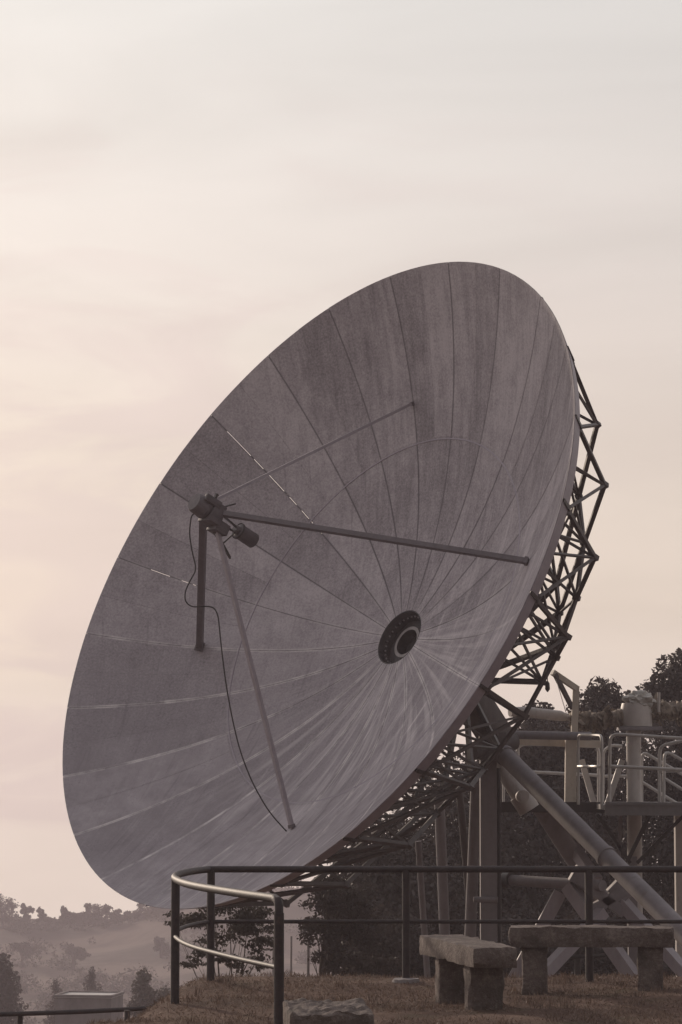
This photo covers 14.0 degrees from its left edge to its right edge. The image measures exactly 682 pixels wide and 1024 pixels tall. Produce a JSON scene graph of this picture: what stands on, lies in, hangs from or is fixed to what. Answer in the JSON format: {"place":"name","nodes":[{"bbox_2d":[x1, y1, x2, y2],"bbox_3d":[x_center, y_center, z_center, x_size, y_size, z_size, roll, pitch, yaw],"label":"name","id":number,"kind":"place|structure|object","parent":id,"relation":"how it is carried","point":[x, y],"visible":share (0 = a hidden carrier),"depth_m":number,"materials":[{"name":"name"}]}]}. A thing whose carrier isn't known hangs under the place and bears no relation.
{"place":"outdoors","nodes":[
{"label":"outdoors","id":0,"kind":"place"},
{"bbox_2d":[0,888,681,1023],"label":"ground","id":1,"kind":"structure","parent":0,"point":[115,949],"depth_m":313.13,"materials":[{"name":"brown soil"}]},
{"bbox_2d":[0,894,25,926],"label":"ridge tree","id":2,"kind":"object","parent":1,"relation":"on","point":[4,909],"visible":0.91,"depth_m":447.40,"materials":[{"name":"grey plant"}]},
{"bbox_2d":[0,952,28,1023],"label":"valley tree","id":3,"kind":"object","parent":1,"relation":"on","point":[10,990],"visible":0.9,"depth_m":147.87,"materials":[{"name":"green plant"}]},
{"bbox_2d":[9,941,34,966],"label":"ridge tree","id":4,"kind":"object","parent":1,"relation":"on","point":[26,949],"visible":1,"depth_m":395.39,"materials":[{"name":"grey plant"}]},
{"bbox_2d":[20,903,34,921],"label":"ridge tree","id":5,"kind":"object","parent":1,"relation":"on","point":[25,910],"visible":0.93,"depth_m":450.47,"materials":[{"name":"grey plant"}]},
{"bbox_2d":[35,906,56,925],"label":"ridge tree","id":6,"kind":"object","parent":1,"relation":"on","point":[40,914],"visible":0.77,"depth_m":450.34,"materials":[{"name":"grey plant"}]},
{"bbox_2d":[41,979,62,1023],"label":"conifer tree","id":7,"kind":"object","parent":1,"relation":"on","point":[56,989],"visible":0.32,"depth_m":182.62,"materials":[{"name":"green plant"}]},
{"bbox_2d":[58,906,69,926],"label":"ridge tree","id":8,"kind":"object","parent":1,"relation":"on","point":[64,916],"visible":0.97,"depth_m":447.35,"materials":[{"name":"grey plant"}]},
{"bbox_2d":[0,1006,150,1023],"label":"pipe rail","id":9,"kind":"object","parent":1,"relation":"on","point":[21,1014],"visible":0.85,"depth_m":28.53,"materials":[{"name":"metal"}]},
{"bbox_2d":[64,944,90,970],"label":"ridge tree","id":10,"kind":"object","parent":1,"relation":"on","point":[79,953],"visible":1,"depth_m":390.62,"materials":[{"name":"grey plant"}]},
{"bbox_2d":[69,911,88,925],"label":"ridge tree","id":11,"kind":"object","parent":1,"relation":"on","point":[81,916],"visible":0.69,"depth_m":450.17,"materials":[{"name":"grey plant"}]},
{"bbox_2d":[84,903,91,924],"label":"ridge tree","id":12,"kind":"object","parent":1,"relation":"on","point":[87,905],"visible":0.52,"depth_m":453.26,"materials":[{"name":"grey plant"}]},
{"bbox_2d":[54,991,123,1023],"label":"concrete hut","id":13,"kind":"object","parent":1,"relation":"on","point":[69,1000],"visible":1,"depth_m":116.68,"materials":[{"name":"grey concrete"}]},
{"bbox_2d":[82,966,102,990],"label":"conifer tree","id":14,"kind":"object","parent":1,"relation":"on","point":[89,982],"visible":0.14,"depth_m":187.72,"materials":[{"name":"green plant"}]},
{"bbox_2d":[86,904,119,925],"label":"ridge tree","id":15,"kind":"object","parent":1,"relation":"on","point":[98,912],"visible":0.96,"depth_m":445.62,"materials":[{"name":"grey plant"}]},
{"bbox_2d":[109,909,121,922],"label":"ridge tree","id":16,"kind":"object","parent":1,"relation":"on","point":[117,912],"visible":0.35,"depth_m":453.69,"materials":[{"name":"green plant"}]},
{"bbox_2d":[118,910,130,921],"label":"ridge tree","id":17,"kind":"object","parent":1,"relation":"on","point":[123,918],"visible":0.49,"depth_m":450.31,"materials":[{"name":"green plant"}]},
{"bbox_2d":[127,967,160,1016],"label":"valley tree","id":18,"kind":"object","parent":1,"relation":"on","point":[145,994],"visible":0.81,"depth_m":128.27,"materials":[{"name":"green plant"}]},
{"bbox_2d":[126,903,166,920],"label":"ridge tree","id":19,"kind":"object","parent":1,"relation":"on","point":[137,913],"visible":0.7,"depth_m":445.30,"materials":[{"name":"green plant"}]},
{"bbox_2d":[149,985,170,1005],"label":"valley shrub","id":20,"kind":"object","parent":1,"relation":"on","point":[162,993],"visible":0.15,"depth_m":128.36,"materials":[{"name":"green plant"}]},
{"bbox_2d":[0,879,321,1023],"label":"hillside scrub","id":21,"kind":"object","parent":1,"relation":"on","point":[22,926],"visible":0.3,"depth_m":391.86,"materials":[{"name":"green plant"}]},
{"bbox_2d":[153,936,170,957],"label":"ridge tree","id":22,"kind":"object","parent":1,"relation":"on","point":[160,944],"visible":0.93,"depth_m":395.52,"materials":[{"name":"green plant"}]},
{"bbox_2d":[163,906,274,977],"bbox_3d":[-1.897,8.207,43.485,1.884,4.403,1.369,0,-5,0],"label":"tree","id":23,"kind":"object","parent":1,"relation":"on","point":[247,913],"visible":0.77,"depth_m":43.44,"materials":[{"name":"green plant"}]},
{"bbox_2d":[263,948,273,975],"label":"utility pole","id":24,"kind":"object","parent":1,"relation":"on","point":[272,959],"visible":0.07,"depth_m":98.92,"materials":[{"name":"grey wood"}]},
{"bbox_2d":[290,936,291,972],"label":"utility pole","id":25,"kind":"object","parent":1,"relation":"on","point":[291,954],"visible":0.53,"depth_m":108.83,"materials":[{"name":"grey wood"}]},
{"bbox_2d":[307,943,309,976],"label":"utility pole","id":26,"kind":"object","parent":1,"relation":"on","point":[308,962],"visible":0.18,"depth_m":79.13,"materials":[{"name":"grey wood"}]},
{"bbox_2d":[283,998,374,1023],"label":"stone block","id":27,"kind":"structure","parent":1,"relation":"on","point":[329,1011],"depth_m":15.22,"materials":[{"name":"stone"}]},
{"bbox_2d":[295,874,401,976],"bbox_3d":[0.130,7.586,45.474,1.767,3.368,1.422,0,-5,0],"label":"tree","id":28,"kind":"object","parent":1,"relation":"on","point":[328,902],"visible":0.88,"depth_m":45.23,"materials":[{"name":"green plant"}]},
{"bbox_2d":[62,262,681,977],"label":"radio dish","id":29,"kind":"object","parent":1,"relation":"on","point":[268,672],"visible":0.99,"depth_m":41.66,"materials":[{"name":"metal"}]},
{"bbox_2d":[545,678,549,691],"bbox_3d":[2.840,2.326,38.233,0.067,0.300,0.070,0,-5,0],"label":"hanging hook","id":30,"kind":"object","parent":29,"relation":"hanging from","point":[547,686],"visible":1,"depth_m":38.20,"materials":[{"name":"metal"}]},
{"bbox_2d":[322,810,478,971],"bbox_3d":[1.171,7.932,55.060,3.156,4.071,3.234,0,-5,0],"label":"broadleaf tree","id":31,"kind":"object","parent":1,"relation":"on","point":[389,885],"visible":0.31,"depth_m":54.59,"materials":[{"name":"green plant"}]},
{"bbox_2d":[389,913,438,978],"bbox_3d":[1.442,8.134,49.634,1.763,2.003,1.274,4,-6,-34],"label":"bush","id":32,"kind":"object","parent":1,"relation":"on","point":[416,963],"visible":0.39,"depth_m":49.26,"materials":[{"name":"green plant"}]},
{"bbox_2d":[171,866,681,1023],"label":"tube fence","id":33,"kind":"object","parent":1,"relation":"on","point":[211,888],"visible":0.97,"depth_m":23.51,"materials":[{"name":"dark paint"},{"name":"bare polished steel"}]},
{"bbox_2d":[419,934,517,1010],"bbox_3d":[0.966,3.602,21.384,0.354,0.624,1.729,1,-6,-12],"label":"stone bench","id":34,"kind":"object","parent":1,"relation":"on","point":[469,971],"visible":0.87,"depth_m":20.84,"materials":[{"name":"stone"}]},
{"bbox_2d":[391,746,550,968],"bbox_3d":[2.461,7.841,58.912,3.965,5.860,4.434,0,-5,0],"label":"broadleaf tree","id":35,"kind":"object","parent":1,"relation":"on","point":[453,847],"visible":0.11,"depth_m":58.26,"materials":[{"name":"green plant"}]},
{"bbox_2d":[497,899,568,977],"bbox_3d":[3.230,8.193,50.778,1.527,2.189,1.928,-5,-7,44],"label":"bush","id":36,"kind":"object","parent":1,"relation":"on","point":[522,916],"visible":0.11,"depth_m":51.00,"materials":[{"name":"green plant"}]},
{"bbox_2d":[463,719,616,954],"bbox_3d":[4.025,7.688,60.367,4.045,6.578,4.863,0,-5,0],"label":"broadleaf tree","id":37,"kind":"object","parent":1,"relation":"on","point":[554,761],"visible":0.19,"depth_m":60.67,"materials":[{"name":"green plant"}]},
{"bbox_2d":[516,699,567,762],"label":"broadleaf tree","id":38,"kind":"object","parent":1,"relation":"on","point":[528,723],"visible":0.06,"depth_m":71.54,"materials":[{"name":"green plant"}]},
{"bbox_2d":[548,909,619,975],"bbox_3d":[4.566,8.357,51.747,1.649,2.041,2.110,-3,-6,32],"label":"bush","id":39,"kind":"object","parent":1,"relation":"on","point":[605,965],"visible":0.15,"depth_m":51.45,"materials":[{"name":"green plant"}]},
{"bbox_2d":[509,924,673,994],"bbox_3d":[2.028,3.678,22.503,1.332,0.659,0.380,0,-5,5],"label":"stone bench","id":40,"kind":"object","parent":1,"relation":"on","point":[535,942],"visible":0.84,"depth_m":22.36,"materials":[{"name":"stone"}]},
{"bbox_2d":[501,733,681,976],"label":"access platform","id":41,"kind":"structure","parent":1,"relation":"on","point":[649,810],"depth_m":41.93,"materials":[{"name":"metal"}]},
{"bbox_2d":[550,670,579,801],"bbox_3d":[3.464,3.474,42.986,0.520,2.058,0.246,4,-7,-39],"label":"hoist davit","id":42,"kind":"object","parent":41,"relation":"on","point":[570,762],"visible":0.94,"depth_m":42.97,"materials":[{"name":"beige paint"}]},
{"bbox_2d":[559,676,659,972],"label":"broadleaf tree","id":43,"kind":"object","parent":1,"relation":"on","point":[601,696],"visible":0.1,"depth_m":65.11,"materials":[{"name":"green plant"}]},
{"bbox_2d":[603,647,681,975],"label":"broadleaf tree","id":44,"kind":"object","parent":1,"relation":"on","point":[670,689],"visible":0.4,"depth_m":61.71,"materials":[{"name":"green plant"}]},
{"bbox_2d":[617,897,675,976],"bbox_3d":[5.827,8.162,50.785,2.130,2.198,1.709,4,-7,-38],"label":"bush","id":45,"kind":"object","parent":1,"relation":"on","point":[668,970],"visible":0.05,"depth_m":50.69,"materials":[{"name":"green plant"}]},
{"bbox_2d":[0,0,681,918],"label":"sky","id":46,"kind":"structure","parent":0,"point":[186,186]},
{"bbox_2d":[85,969,681,1023],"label":"dry grass","id":47,"kind":"structure","parent":0,"point":[220,979],"depth_m":21.52,"materials":[{"name":"plant"}]}
]}

